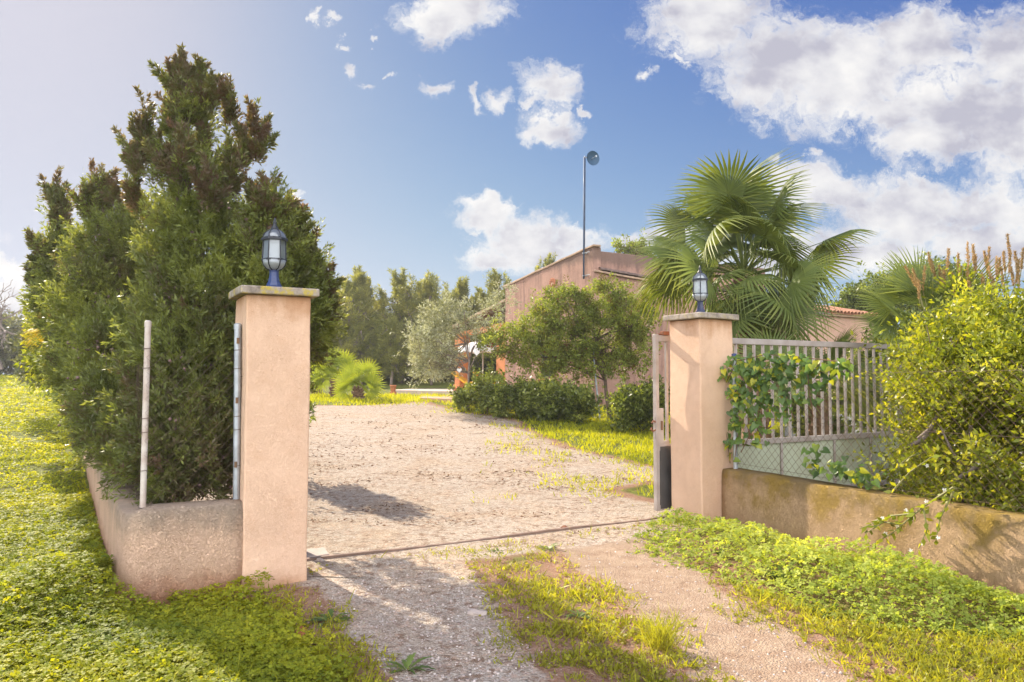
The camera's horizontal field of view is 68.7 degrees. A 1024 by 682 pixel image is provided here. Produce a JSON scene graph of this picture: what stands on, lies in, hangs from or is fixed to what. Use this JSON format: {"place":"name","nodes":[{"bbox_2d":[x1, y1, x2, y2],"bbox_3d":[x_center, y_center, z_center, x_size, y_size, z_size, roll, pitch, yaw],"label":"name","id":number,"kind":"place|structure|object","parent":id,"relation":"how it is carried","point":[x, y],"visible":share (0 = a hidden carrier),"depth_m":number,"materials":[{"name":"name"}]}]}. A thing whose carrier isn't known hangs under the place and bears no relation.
{"place":"outdoors","nodes":[
{"label":"outdoors","id":0,"kind":"place"},
{"bbox_2d":[0,374,105,592],"bbox_3d":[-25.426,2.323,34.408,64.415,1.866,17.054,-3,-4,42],"label":"field cover","id":1,"kind":"object","parent":0,"point":[18,475],"visible":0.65,"depth_m":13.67,"materials":[{"name":"green plant"}]},
{"bbox_2d":[0,320,20,348],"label":"bare tree","id":2,"kind":"object","parent":1,"relation":"on","point":[4,333],"visible":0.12,"depth_m":45.07,"materials":[{"name":"grey plant"}]},
{"bbox_2d":[0,283,22,369],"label":"bare tree","id":3,"kind":"object","parent":1,"relation":"on","point":[2,309],"visible":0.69,"depth_m":46.08,"materials":[{"name":"grey plant"}]},
{"bbox_2d":[167,401,724,578],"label":"driveway","id":4,"kind":"structure","parent":0,"point":[443,496],"depth_m":9.68,"materials":[{"name":"beige gravel"}]},
{"bbox_2d":[204,166,348,405],"bbox_3d":[-2.435,0.179,7.474,1.280,3.497,2.619,1,-3,-22],"label":"cypress tree","id":5,"kind":"object","parent":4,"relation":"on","point":[263,207],"visible":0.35,"depth_m":6.63,"materials":[{"name":"green plant"}]},
{"bbox_2d":[245,189,349,367],"bbox_3d":[-2.028,0.228,6.959,1.002,3.357,0.978,0,-3,0],"label":"cypress tree","id":6,"kind":"object","parent":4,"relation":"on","point":[333,283],"visible":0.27,"depth_m":6.93,"materials":[{"name":"green plant"}]},
{"bbox_2d":[307,547,328,557],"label":"cover slab","id":7,"kind":"structure","parent":4,"relation":"on","point":[315,552],"depth_m":6.55,"materials":[{"name":"concrete"}]},
{"bbox_2d":[307,516,666,560],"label":"gate track","id":8,"kind":"structure","parent":4,"relation":"on","point":[430,545],"depth_m":7.05,"materials":[{"name":"metal"}]},
{"bbox_2d":[650,331,903,510],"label":"sliding gate","id":9,"kind":"structure","parent":8,"relation":"on","point":[662,470],"depth_m":9.40,"materials":[{"name":"white metal"}]},
{"bbox_2d":[536,543,561,550],"bbox_3d":[0.332,1.862,6.751,0.234,0.059,0.240,0,-3,0],"label":"weed rosette","id":10,"kind":"object","parent":4,"relation":"on","point":[552,545],"visible":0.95,"depth_m":6.76,"materials":[{"name":"green plant"}]},
{"bbox_2d":[0,0,1023,374],"label":"sky","id":11,"kind":"structure","parent":0,"point":[451,139],"materials":[{"name":"blue"}]},
{"bbox_2d":[1,380,1023,681],"bbox_3d":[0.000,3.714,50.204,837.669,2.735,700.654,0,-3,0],"label":"ground","id":12,"kind":"structure","parent":0,"point":[549,564],"depth_m":5.32,"materials":[{"name":"green plant"}]},
{"bbox_2d":[0,309,25,374],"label":"thicket bush","id":13,"kind":"object","parent":12,"relation":"on","point":[6,361],"visible":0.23,"depth_m":48.96,"materials":[{"name":"green plant"}]},
{"bbox_2d":[0,308,25,374],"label":"thicket bush","id":14,"kind":"object","parent":12,"relation":"on","point":[5,325],"visible":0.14,"depth_m":50.91,"materials":[{"name":"green plant"}]},
{"bbox_2d":[0,318,53,392],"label":"hedge shrub","id":15,"kind":"object","parent":12,"relation":"on","point":[20,358],"visible":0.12,"depth_m":18.74,"materials":[{"name":"green plant"}]},
{"bbox_2d":[18,323,43,346],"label":"fan palm","id":16,"kind":"object","parent":12,"relation":"on","point":[37,332],"visible":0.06,"depth_m":11.01,"materials":[{"name":"yellow plant"}]},
{"bbox_2d":[13,283,61,407],"bbox_3d":[-7.714,0.491,12.903,1.297,3.272,3.025,3,-4,-44],"label":"hedge shrub","id":17,"kind":"object","parent":12,"relation":"on","point":[28,360],"visible":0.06,"depth_m":13.00,"materials":[{"name":"green plant"}]},
{"bbox_2d":[26,347,84,462],"bbox_3d":[-5.538,0.831,9.739,1.279,2.498,3.703,2,-3,-35],"label":"hedge shrub","id":18,"kind":"object","parent":12,"relation":"on","point":[70,457],"visible":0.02,"depth_m":9.87,"materials":[{"name":"green plant"}]},
{"bbox_2d":[16,165,104,416],"bbox_3d":[-5.371,-0.169,9.294,1.960,4.326,1.194,-2,-4,36],"label":"cypress tree","id":19,"kind":"object","parent":12,"relation":"on","point":[40,263],"visible":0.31,"depth_m":9.33,"materials":[{"name":"green plant"}]},
{"bbox_2d":[25,157,155,499],"bbox_3d":[-3.851,-0.082,7.424,1.418,4.019,3.104,3,-4,-43],"label":"cypress tree","id":20,"kind":"object","parent":12,"relation":"on","point":[102,266],"visible":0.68,"depth_m":7.66,"materials":[{"name":"green plant"}]},
{"bbox_2d":[82,447,242,608],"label":"garden wall","id":21,"kind":"structure","parent":12,"relation":"on","point":[157,550],"depth_m":5.33,"materials":[{"name":"beige concrete"}]},
{"bbox_2d":[129,320,241,507],"bbox_3d":[-3.973,0.628,7.604,0.768,1.335,5.676,2,-4,-39],"label":"chain link fence","id":22,"kind":"object","parent":21,"relation":"on","point":[146,369],"visible":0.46,"depth_m":5.54,"materials":[{"name":"metal"}]},
{"bbox_2d":[80,41,283,505],"bbox_3d":[-2.803,-0.505,6.549,1.567,4.775,2.216,1,-3,-19],"label":"cypress tree","id":23,"kind":"object","parent":12,"relation":"on","point":[182,275],"visible":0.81,"depth_m":6.45,"materials":[{"name":"green plant"}]},
{"bbox_2d":[0,491,371,681],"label":"clover","id":24,"kind":"object","parent":12,"relation":"on","point":[87,653],"visible":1,"depth_m":4.36,"materials":[{"name":"green plant"}]},
{"bbox_2d":[228,285,319,592],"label":"gate pillar","id":25,"kind":"structure","parent":12,"relation":"on","point":[275,321],"depth_m":5.64,"materials":[{"name":"beige paint"}]},
{"bbox_2d":[261,218,287,286],"bbox_3d":[-1.880,-0.689,5.923,0.194,0.580,0.199,0,-3,0],"label":"post lantern","id":26,"kind":"object","parent":25,"relation":"on","point":[274,253],"visible":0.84,"depth_m":5.87,"materials":[{"name":"blue paint"}]},
{"bbox_2d":[295,625,306,636],"bbox_3d":[-1.278,1.763,4.550,0.076,0.048,0.130,1,-3,-16],"label":"stone","id":27,"kind":"object","parent":12,"relation":"on","point":[299,632],"visible":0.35,"depth_m":4.51,"materials":[{"name":"stone"}]},
{"bbox_2d":[310,361,316,424],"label":"hedge shrub","id":28,"kind":"object","parent":12,"relation":"on","point":[313,411],"visible":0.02,"depth_m":11.37,"materials":[{"name":"green plant"}]},
{"bbox_2d":[310,356,333,393],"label":"fan palm","id":29,"kind":"object","parent":12,"relation":"on","point":[327,381],"visible":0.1,"depth_m":31.89,"materials":[{"name":"green plant"}]},
{"bbox_2d":[310,343,359,396],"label":"fan palm","id":30,"kind":"object","parent":12,"relation":"on","point":[318,380],"visible":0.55,"depth_m":28.10,"materials":[{"name":"green plant"}]},
{"bbox_2d":[329,322,351,383],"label":"pine tree","id":31,"kind":"object","parent":12,"relation":"on","point":[340,346],"visible":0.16,"depth_m":39.78,"materials":[{"name":"green plant"}]},
{"bbox_2d":[331,359,386,399],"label":"fan palm","id":32,"kind":"object","parent":12,"relation":"on","point":[365,374],"visible":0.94,"depth_m":25.93,"materials":[{"name":"green plant"}]},
{"bbox_2d":[336,265,386,375],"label":"pine tree","id":33,"kind":"object","parent":12,"relation":"on","point":[357,291],"visible":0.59,"depth_m":41.49,"materials":[{"name":"green plant"}]},
{"bbox_2d":[342,320,384,384],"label":"pine tree","id":34,"kind":"object","parent":12,"relation":"on","point":[361,343],"visible":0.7,"depth_m":39.85,"materials":[{"name":"green plant"}]},
{"bbox_2d":[368,297,385,377],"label":"pine tree","id":35,"kind":"object","parent":12,"relation":"on","point":[374,333],"visible":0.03,"depth_m":43.84,"materials":[{"name":"green plant"}]},
{"bbox_2d":[365,314,415,384],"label":"pine tree","id":36,"kind":"object","parent":12,"relation":"on","point":[393,344],"visible":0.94,"depth_m":38.78,"materials":[{"name":"green plant"}]},
{"bbox_2d":[390,385,396,393],"bbox_3d":[-4.911,2.055,30.936,0.280,0.470,0.276,0,-3,0],"label":"terracotta pot","id":37,"kind":"object","parent":12,"relation":"on","point":[393,388],"visible":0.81,"depth_m":30.84,"materials":[{"name":"orange ceramic"}]},
{"bbox_2d":[362,267,433,382],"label":"pine tree","id":38,"kind":"object","parent":12,"relation":"on","point":[403,295],"visible":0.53,"depth_m":41.48,"materials":[{"name":"green plant"}]},
{"bbox_2d":[376,360,421,379],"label":"undergrowth bush","id":39,"kind":"object","parent":12,"relation":"on","point":[388,378],"visible":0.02,"depth_m":46.55,"materials":[{"name":"green plant"}]},
{"bbox_2d":[393,359,453,380],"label":"undergrowth bush","id":40,"kind":"object","parent":12,"relation":"on","point":[409,378],"visible":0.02,"depth_m":45.09,"materials":[{"name":"green plant"}]},
{"bbox_2d":[395,389,456,395],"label":"terrace","id":41,"kind":"structure","parent":12,"relation":"on","point":[425,391],"depth_m":30.80,"materials":[{"name":"stone"}]},
{"bbox_2d":[451,371,494,384],"bbox_3d":[-1.499,1.626,30.461,1.925,0.774,0.600,-1,-3,20],"label":"sun lounger","id":42,"kind":"object","parent":41,"relation":"on","point":[463,379],"visible":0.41,"depth_m":30.48,"materials":[{"name":"orange fabric"}]},
{"bbox_2d":[459,341,495,376],"bbox_3d":[-1.167,0.976,29.989,1.950,2.025,1.950,1,-3,-17],"label":"parasol","id":43,"kind":"object","parent":41,"relation":"on","point":[470,346],"visible":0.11,"depth_m":29.32,"materials":[{"name":"fabric"}]},
{"bbox_2d":[407,323,453,384],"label":"pine tree","id":44,"kind":"object","parent":12,"relation":"on","point":[431,382],"visible":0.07,"depth_m":39.41,"materials":[{"name":"green plant"}]},
{"bbox_2d":[409,269,455,376],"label":"pine tree","id":45,"kind":"object","parent":12,"relation":"on","point":[430,287],"visible":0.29,"depth_m":42.77,"materials":[{"name":"green plant"}]},
{"bbox_2d":[420,395,454,403],"bbox_3d":[-2.577,2.230,26.524,1.351,0.495,5.470,0,-3,-6],"label":"terrace step","id":46,"kind":"object","parent":12,"relation":"on","point":[443,398],"visible":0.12,"depth_m":25.18,"materials":[{"name":"stone"}]},
{"bbox_2d":[389,274,521,411],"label":"olive tree","id":47,"kind":"object","parent":12,"relation":"on","point":[430,352],"visible":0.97,"depth_m":20.95,"materials":[{"name":"green plant"}]},
{"bbox_2d":[435,362,484,381],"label":"undergrowth bush","id":48,"kind":"object","parent":12,"relation":"on","point":[451,378],"visible":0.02,"depth_m":43.31,"materials":[{"name":"green plant"}]},
{"bbox_2d":[442,275,488,372],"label":"pine tree","id":49,"kind":"object","parent":12,"relation":"on","point":[462,289],"visible":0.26,"depth_m":43.77,"materials":[{"name":"green plant"}]},
{"bbox_2d":[447,373,488,412],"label":"garden shrub","id":50,"kind":"object","parent":12,"relation":"on","point":[463,397],"visible":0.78,"depth_m":20.68,"materials":[{"name":"green plant"}]},
{"bbox_2d":[467,288,493,368],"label":"pine tree","id":51,"kind":"object","parent":12,"relation":"on","point":[478,311],"visible":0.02,"depth_m":44.76,"materials":[{"name":"green plant"}]},
{"bbox_2d":[471,340,495,377],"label":"undergrowth bush","id":52,"kind":"object","parent":12,"relation":"on","point":[485,367],"visible":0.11,"depth_m":43.90,"materials":[{"name":"green plant"}]},
{"bbox_2d":[470,361,505,413],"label":"garden shrub","id":53,"kind":"object","parent":12,"relation":"on","point":[486,379],"visible":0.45,"depth_m":20.38,"materials":[{"name":"green plant"}]},
{"bbox_2d":[470,267,511,376],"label":"pine tree","id":54,"kind":"object","parent":12,"relation":"on","point":[495,276],"visible":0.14,"depth_m":42.88,"materials":[{"name":"green plant"}]},
{"bbox_2d":[480,368,552,419],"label":"garden shrub","id":55,"kind":"object","parent":12,"relation":"on","point":[506,398],"visible":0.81,"depth_m":19.04,"materials":[{"name":"green plant"}]},
{"bbox_2d":[505,366,562,390],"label":"garden shrub","id":56,"kind":"object","parent":12,"relation":"on","point":[548,379],"visible":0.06,"depth_m":20.76,"materials":[{"name":"green plant"}]},
{"bbox_2d":[535,251,557,270],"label":"pine tree","id":57,"kind":"object","parent":12,"relation":"on","point":[548,260],"visible":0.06,"depth_m":46.18,"materials":[{"name":"green plant"}]},
{"bbox_2d":[523,375,612,424],"bbox_3d":[1.353,1.779,18.343,1.923,1.887,1.932,1,-3,-24],"label":"garden shrub","id":58,"kind":"object","parent":12,"relation":"on","point":[571,400],"visible":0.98,"depth_m":18.12,"materials":[{"name":"green plant"}]},
{"bbox_2d":[476,271,664,418],"bbox_3d":[1.514,0.153,19.261,4.995,3.929,2.180,0,-3,0],"label":"mastic tree","id":59,"kind":"object","parent":12,"relation":"on","point":[552,345],"visible":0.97,"depth_m":19.04,"materials":[{"name":"green plant"}]},
{"bbox_2d":[563,610,592,621],"bbox_3d":[0.433,1.773,4.835,0.228,0.041,0.194,0,-3,0],"label":"weed rosette","id":60,"kind":"object","parent":12,"relation":"on","point":[579,614],"visible":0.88,"depth_m":4.85,"materials":[{"name":"green plant"}]},
{"bbox_2d":[310,391,910,505],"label":"lawn grass","id":61,"kind":"structure","parent":12,"relation":"on","point":[632,447],"depth_m":15.58,"materials":[{"name":"green plant"}]},
{"bbox_2d":[232,412,1023,681],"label":"leaf litter","id":62,"kind":"object","parent":12,"relation":"on","point":[885,671],"visible":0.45,"depth_m":8.07,"materials":[{"name":"brown plant"}]},
{"bbox_2d":[610,227,655,255],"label":"ridge tree","id":63,"kind":"object","parent":12,"relation":"on","point":[629,247],"visible":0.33,"depth_m":43.82,"materials":[{"name":"green plant"}]},
{"bbox_2d":[600,367,670,434],"bbox_3d":[2.878,1.340,16.532,1.840,1.559,1.583,0,-3,0],"label":"garden shrub","id":64,"kind":"object","parent":12,"relation":"on","point":[632,405],"visible":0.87,"depth_m":16.21,"materials":[{"name":"green plant"}]},
{"bbox_2d":[452,244,877,405],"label":"house","id":65,"kind":"structure","parent":12,"relation":"on","point":[623,267],"depth_m":24.60,"materials":[{"name":"paint"}]},
{"bbox_2d":[538,354,556,379],"bbox_3d":[1.204,0.689,24.996,0.130,1.280,1.060,2,-3,-30],"label":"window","id":66,"kind":"structure","parent":65,"relation":"in","point":[541,354],"depth_m":25.02,"materials":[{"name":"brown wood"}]},
{"bbox_2d":[582,151,598,278],"bbox_3d":[2.452,-3.922,23.186,0.558,4.000,0.374,0,-3,0],"label":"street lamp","id":67,"kind":"object","parent":65,"relation":"attached to","point":[592,157],"visible":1,"depth_m":23.28,"materials":[{"name":"metal"}]},
{"bbox_2d":[663,312,738,523],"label":"gate pillar","id":68,"kind":"structure","parent":12,"relation":"on","point":[701,346],"depth_m":7.95,"materials":[{"name":"beige paint"}]},
{"bbox_2d":[692,265,707,311],"bbox_3d":[2.062,-0.560,8.203,0.184,0.551,0.189,0,-3,0],"label":"post lantern","id":69,"kind":"object","parent":68,"relation":"on","point":[700,287],"visible":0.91,"depth_m":8.15,"materials":[{"name":"blue paint"}]},
{"bbox_2d":[708,544,732,557],"bbox_3d":[1.828,1.830,6.514,0.288,0.099,0.312,1,-3,-13],"label":"weed rosette","id":70,"kind":"object","parent":12,"relation":"on","point":[721,549],"visible":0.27,"depth_m":6.55,"materials":[{"name":"green plant"}]},
{"bbox_2d":[632,147,879,438],"bbox_3d":[4.421,-0.679,13.923,4.195,5.598,4.389,-2,-4,37],"label":"fan palm","id":71,"kind":"object","parent":12,"relation":"on","point":[736,209],"visible":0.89,"depth_m":13.43,"materials":[{"name":"green plant"}]},
{"bbox_2d":[733,324,828,438],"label":"fan palm","id":72,"kind":"object","parent":12,"relation":"on","point":[767,349],"visible":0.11,"depth_m":12.18,"materials":[{"name":"green plant"}]},
{"bbox_2d":[759,559,805,581],"bbox_3d":[2.068,1.775,5.744,0.411,0.139,0.377,-1,-3,20],"label":"weed rosette","id":73,"kind":"object","parent":12,"relation":"on","point":[780,568],"visible":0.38,"depth_m":5.79,"materials":[{"name":"green plant"}]},
{"bbox_2d":[769,381,841,419],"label":"garden shrub","id":74,"kind":"object","parent":12,"relation":"on","point":[792,399],"visible":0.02,"depth_m":16.58,"materials":[{"name":"green plant"}]},
{"bbox_2d":[775,403,858,436],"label":"garden shrub","id":75,"kind":"object","parent":12,"relation":"on","point":[834,420],"visible":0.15,"depth_m":13.10,"materials":[{"name":"green plant"}]},
{"bbox_2d":[754,324,887,435],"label":"fan palm","id":76,"kind":"object","parent":12,"relation":"on","point":[844,338],"visible":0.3,"depth_m":12.38,"materials":[{"name":"green plant"}]},
{"bbox_2d":[624,506,1023,646],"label":"bank clover","id":77,"kind":"object","parent":12,"relation":"on","point":[960,585],"visible":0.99,"depth_m":5.35,"materials":[{"name":"green plant"}]},
{"bbox_2d":[778,414,873,436],"bbox_3d":[6.807,1.870,15.929,2.806,0.570,0.600,2,-3,-32],"label":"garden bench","id":78,"kind":"object","parent":12,"relation":"on","point":[787,430],"visible":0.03,"depth_m":15.37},
{"bbox_2d":[807,603,848,619],"bbox_3d":[2.121,1.788,4.917,0.357,0.058,0.347,0,-3,0],"label":"weed rosette","id":79,"kind":"object","parent":12,"relation":"on","point":[835,617],"visible":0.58,"depth_m":4.92,"materials":[{"name":"green plant"}]},
{"bbox_2d":[819,340,870,407],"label":"garden shrub","id":80,"kind":"object","parent":12,"relation":"on","point":[855,358],"visible":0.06,"depth_m":17.84,"materials":[{"name":"green plant"}]},
{"bbox_2d":[824,260,906,333],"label":"carob tree","id":81,"kind":"object","parent":12,"relation":"on","point":[850,301],"visible":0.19,"depth_m":39.73,"materials":[{"name":"green plant"}]},
{"bbox_2d":[833,374,897,432],"bbox_3d":[6.974,1.132,14.418,1.556,1.953,1.807,-1,-3,16],"label":"garden shrub","id":82,"kind":"object","parent":12,"relation":"on","point":[864,425],"visible":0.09,"depth_m":14.24,"materials":[{"name":"green plant"}]},
{"bbox_2d":[722,468,1023,596],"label":"garden wall","id":83,"kind":"structure","parent":12,"relation":"on","point":[981,543],"depth_m":6.13,"materials":[{"name":"beige concrete"}]},
{"bbox_2d":[731,353,1023,510],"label":"chain link fence","id":84,"kind":"object","parent":83,"relation":"on","point":[735,465],"visible":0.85,"depth_m":6.14,"materials":[{"name":"metal"}]},
{"bbox_2d":[717,350,885,489],"bbox_3d":[2.611,0.706,7.283,0.302,1.252,2.328,1,-3,-25],"label":"climbing vine","id":85,"kind":"object","parent":84,"relation":"attached to","point":[763,383],"visible":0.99,"depth_m":7.26,"materials":[{"name":"green plant"}]},
{"bbox_2d":[758,234,1023,502],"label":"plume grass","id":86,"kind":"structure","parent":12,"relation":"on","point":[1017,280],"depth_m":9.27,"materials":[{"name":"beige plant"}]},
{"bbox_2d":[848,304,959,452],"bbox_3d":[7.097,0.676,13.066,2.583,2.893,1.687,1,-3,-23],"label":"garden shrub","id":87,"kind":"object","parent":12,"relation":"on","point":[874,340],"visible":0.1,"depth_m":12.91,"materials":[{"name":"green plant"}]},
{"bbox_2d":[863,251,994,324],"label":"carob tree","id":88,"kind":"object","parent":12,"relation":"on","point":[951,268],"visible":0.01,"depth_m":37.85,"materials":[{"name":"green plant"}]},
{"bbox_2d":[850,245,1012,496],"bbox_3d":[5.380,0.422,9.627,1.888,3.381,1.620,-2,-3,34],"label":"fan palm","id":89,"kind":"object","parent":12,"relation":"on","point":[882,304],"visible":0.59,"depth_m":9.70,"materials":[{"name":"green plant"}]},
{"bbox_2d":[846,259,1023,512],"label":"jasmine bush","id":90,"kind":"object","parent":12,"relation":"on","point":[970,331],"visible":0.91,"depth_m":6.22,"materials":[{"name":"green plant"}]},
{"bbox_2d":[858,454,958,555],"bbox_3d":[3.025,1.285,5.775,0.146,0.869,0.882,1,-3,-26],"label":"jasmine shoot","id":91,"kind":"object","parent":90,"relation":"hanging from","point":[878,522],"visible":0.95,"depth_m":5.70,"materials":[{"name":"green plant"}]},
{"bbox_2d":[3,497,1023,681],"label":"verge grass","id":92,"kind":"structure","parent":0,"point":[923,664],"depth_m":4.40,"materials":[{"name":"green plant"}]},
{"bbox_2d":[254,513,886,681],"bbox_3d":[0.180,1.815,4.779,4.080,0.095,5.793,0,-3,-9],"label":"path","id":93,"kind":"structure","parent":0,"point":[642,574],"depth_m":4.73,"materials":[{"name":"beige gravel"}]},
{"bbox_2d":[304,609,350,628],"bbox_3d":[-1.190,1.784,4.779,0.293,0.064,0.354,-2,-3,31],"label":"weed rosette","id":94,"kind":"object","parent":93,"relation":"on","point":[325,618],"visible":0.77,"depth_m":4.80,"materials":[{"name":"green plant"}]},
{"bbox_2d":[383,652,435,673],"bbox_3d":[-0.551,1.736,4.025,0.309,0.066,0.247,0,-3,0],"label":"weed rosette","id":95,"kind":"object","parent":93,"relation":"on","point":[407,662],"visible":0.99,"depth_m":4.01,"materials":[{"name":"green plant"}]},
{"bbox_2d":[466,608,486,615],"bbox_3d":[-0.226,1.781,4.909,0.156,0.047,0.109,-1,-3,24],"label":"stone","id":96,"kind":"object","parent":93,"relation":"on","point":[474,612],"visible":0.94,"depth_m":4.88,"materials":[{"name":"stone"}]},
{"bbox_2d":[628,603,695,654],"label":"grass tuft","id":97,"kind":"object","parent":93,"relation":"on","point":[663,641],"visible":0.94,"depth_m":4.25,"materials":[{"name":"green plant"}]}
]}

